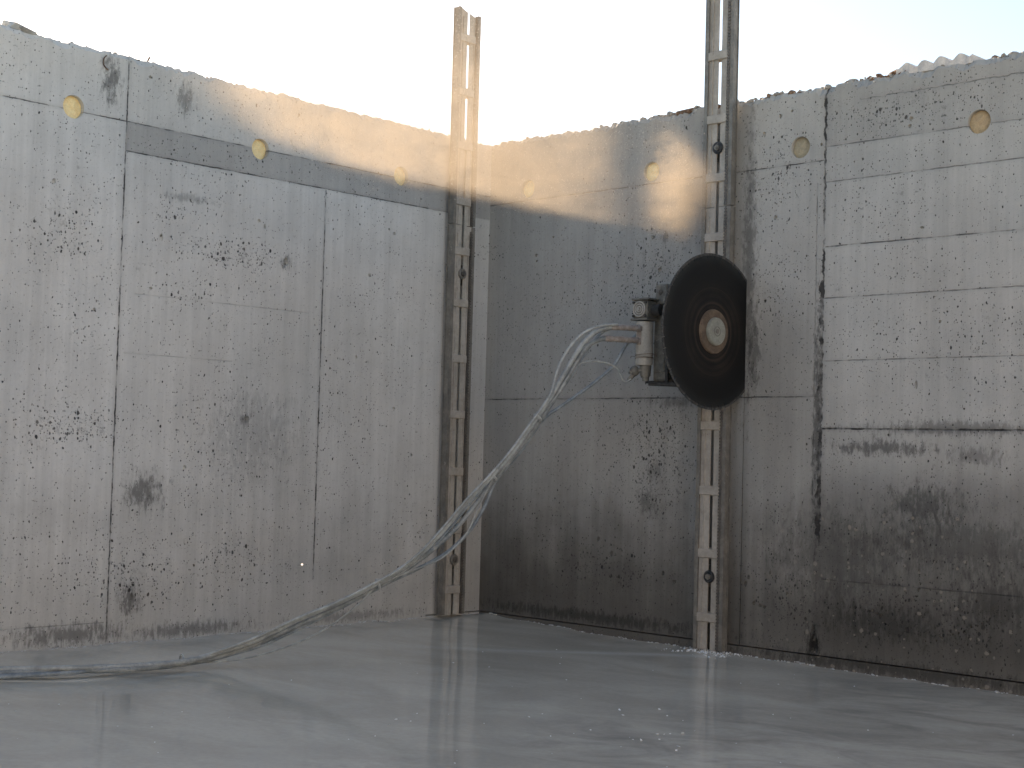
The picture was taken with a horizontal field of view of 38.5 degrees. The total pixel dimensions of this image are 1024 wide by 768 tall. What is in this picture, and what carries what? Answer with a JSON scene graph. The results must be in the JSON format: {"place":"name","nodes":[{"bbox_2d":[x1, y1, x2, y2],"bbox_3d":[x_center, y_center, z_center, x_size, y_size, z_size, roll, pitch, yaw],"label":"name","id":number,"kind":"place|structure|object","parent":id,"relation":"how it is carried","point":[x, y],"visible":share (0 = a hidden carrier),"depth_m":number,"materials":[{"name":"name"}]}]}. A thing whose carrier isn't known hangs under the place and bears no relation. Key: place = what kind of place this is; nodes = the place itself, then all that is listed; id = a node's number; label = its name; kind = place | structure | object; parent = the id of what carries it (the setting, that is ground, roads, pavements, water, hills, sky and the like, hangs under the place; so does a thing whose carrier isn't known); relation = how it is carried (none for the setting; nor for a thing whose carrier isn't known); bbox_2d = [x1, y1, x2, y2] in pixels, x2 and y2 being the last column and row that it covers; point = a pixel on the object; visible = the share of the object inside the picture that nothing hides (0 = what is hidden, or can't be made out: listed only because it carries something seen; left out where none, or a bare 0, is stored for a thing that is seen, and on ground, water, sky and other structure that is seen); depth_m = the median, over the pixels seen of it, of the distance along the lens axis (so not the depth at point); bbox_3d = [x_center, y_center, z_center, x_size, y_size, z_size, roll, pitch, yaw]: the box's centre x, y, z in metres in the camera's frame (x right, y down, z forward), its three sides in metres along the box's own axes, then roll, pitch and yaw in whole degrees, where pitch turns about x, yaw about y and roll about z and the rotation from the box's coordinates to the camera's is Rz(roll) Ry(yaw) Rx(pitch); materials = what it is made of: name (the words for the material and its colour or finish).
{"place":"outdoors","nodes":[
{"label":"outdoors","id":0,"kind":"place"},
{"bbox_2d":[169,0,729,237],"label":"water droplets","id":1,"kind":"object","parent":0,"point":[482,108],"visible":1,"depth_m":6.41,"materials":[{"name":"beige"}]},
{"bbox_2d":[0,613,1023,767],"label":"wet slurry floor","id":2,"kind":"structure","parent":0,"point":[319,700],"depth_m":5.90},
{"bbox_2d":[0,323,642,678],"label":"hose bundle","id":3,"kind":"object","parent":2,"relation":"on","point":[480,490],"visible":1,"depth_m":7.09,"materials":[{"name":"rubber"}]},
{"bbox_2d":[17,647,854,766],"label":"foam flecks","id":4,"kind":"object","parent":2,"relation":"on","point":[703,650],"visible":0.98,"depth_m":7.66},
{"bbox_2d":[0,612,1017,695],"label":"slurry crumbs","id":5,"kind":"object","parent":2,"relation":"on","point":[533,622],"visible":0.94,"depth_m":7.52,"materials":[{"name":"grey concrete"}]},
{"bbox_2d":[0,0,1023,145],"label":"sky","id":6,"kind":"structure","parent":0,"point":[785,46],"materials":[{"name":"white"}]},
{"label":"ground","id":7,"kind":"structure","parent":0,"visible":0},
{"bbox_2d":[0,24,492,651],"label":"concrete wall","id":8,"kind":"structure","parent":7,"relation":"on","point":[220,374],"depth_m":7.63,"materials":[{"name":"grey concrete"}]},
{"bbox_2d":[2,20,37,34],"bbox_3d":[-2.332,-1.680,6.962,0.146,0.060,0.180,-1,-13,44],"label":"concrete chunk","id":9,"kind":"object","parent":8,"relation":"on","point":[15,25],"visible":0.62,"depth_m":6.91,"materials":[{"name":"grey concrete"}]},
{"bbox_2d":[63,96,80,118],"bbox_3d":[-2.140,-1.339,7.099,0.039,0.111,0.111,-1,-4,44],"label":"hole plug","id":10,"kind":"object","parent":8,"relation":"attached to","point":[71,106],"visible":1,"depth_m":7.09,"materials":[{"name":"beige plastic"}]},
{"bbox_2d":[24,32,481,143],"bbox_3d":[-1.400,-1.592,7.891,0.063,0.034,3.566,-1,-4,44],"label":"rubble","id":11,"kind":"object","parent":8,"relation":"on","point":[235,84],"visible":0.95,"depth_m":7.70,"materials":[{"name":"concrete"}]},
{"bbox_2d":[252,139,265,159],"bbox_3d":[-1.375,-1.263,7.900,0.038,0.111,0.111,-1,-4,44],"label":"hole plug","id":12,"kind":"object","parent":8,"relation":"attached to","point":[258,150],"visible":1,"depth_m":7.89,"materials":[{"name":"beige plastic"}]},
{"bbox_2d":[394,167,404,184],"bbox_3d":[-0.672,-1.222,8.634,0.040,0.111,0.111,-1,-4,44],"label":"hole plug","id":13,"kind":"object","parent":8,"relation":"attached to","point":[399,175],"visible":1,"depth_m":8.62,"materials":[{"name":"beige plastic"}]},
{"bbox_2d":[436,6,480,614],"bbox_3d":[-0.326,-0.453,8.866,0.100,3.668,0.187,-1,-4,44],"label":"guide rail","id":14,"kind":"object","parent":8,"relation":"attached to","point":[457,275],"visible":0.95,"depth_m":8.84,"materials":[{"name":"metal"}]},
{"bbox_2d":[478,51,1023,695],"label":"concrete wall","id":15,"kind":"structure","parent":7,"relation":"on","point":[876,495],"depth_m":7.52,"materials":[{"name":"grey concrete"}]},
{"bbox_2d":[524,181,534,197],"bbox_3d":[0.118,-1.188,8.955,0.107,0.107,0.040,-1,-4,44],"label":"hole plug","id":16,"kind":"object","parent":15,"relation":"attached to","point":[529,187],"visible":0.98,"depth_m":8.95,"materials":[{"name":"beige plastic"}]},
{"bbox_2d":[646,163,658,180],"bbox_3d":[0.809,-1.198,8.296,0.109,0.109,0.040,-1,-4,44],"label":"hole plug","id":17,"kind":"object","parent":15,"relation":"attached to","point":[654,167],"visible":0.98,"depth_m":8.29,"materials":[{"name":"beige plastic"}]},
{"bbox_2d":[676,107,700,115],"bbox_3d":[0.994,-1.518,8.171,0.154,0.034,0.064,-5,-6,35],"label":"brick fragment","id":18,"kind":"object","parent":15,"relation":"on","point":[679,112],"visible":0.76,"depth_m":8.17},
{"bbox_2d":[693,0,739,651],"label":"guide rail","id":19,"kind":"object","parent":15,"relation":"attached to","point":[722,150],"visible":0.86,"depth_m":7.82,"materials":[{"name":"metal"}]},
{"bbox_2d":[627,253,746,409],"bbox_3d":[0.907,-0.268,7.707,0.432,0.812,0.811,-1,-4,44],"label":"wall saw","id":20,"kind":"object","parent":19,"relation":"attached to","point":[695,312],"depth_m":7.59,"materials":[{"name":"metal"}]},
{"bbox_2d":[514,51,1018,141],"bbox_3d":[1.268,-1.524,7.900,3.345,0.043,0.078,-1,-4,44],"label":"rubble","id":21,"kind":"object","parent":15,"relation":"on","point":[827,86],"visible":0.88,"depth_m":7.74,"materials":[{"name":"concrete"}]},
{"bbox_2d":[794,137,809,157],"bbox_3d":[1.518,-1.226,7.621,0.111,0.111,0.040,-1,-4,44],"label":"hole plug","id":22,"kind":"object","parent":15,"relation":"attached to","point":[801,147],"visible":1,"depth_m":7.61,"materials":[{"name":"beige plastic"}]},
{"bbox_2d":[896,53,985,73],"bbox_3d":[2.100,-1.556,7.172,0.400,0.063,0.159,-1,-4,44],"label":"corrugated sheet","id":23,"kind":"object","parent":15,"relation":"on","point":[926,65],"visible":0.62,"depth_m":7.10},
{"bbox_2d":[970,110,990,133],"bbox_3d":[2.228,-1.239,6.943,0.113,0.113,0.040,-1,-4,44],"label":"hole plug","id":24,"kind":"object","parent":15,"relation":"attached to","point":[980,121],"visible":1,"depth_m":6.93,"materials":[{"name":"beige plastic"}]}
]}

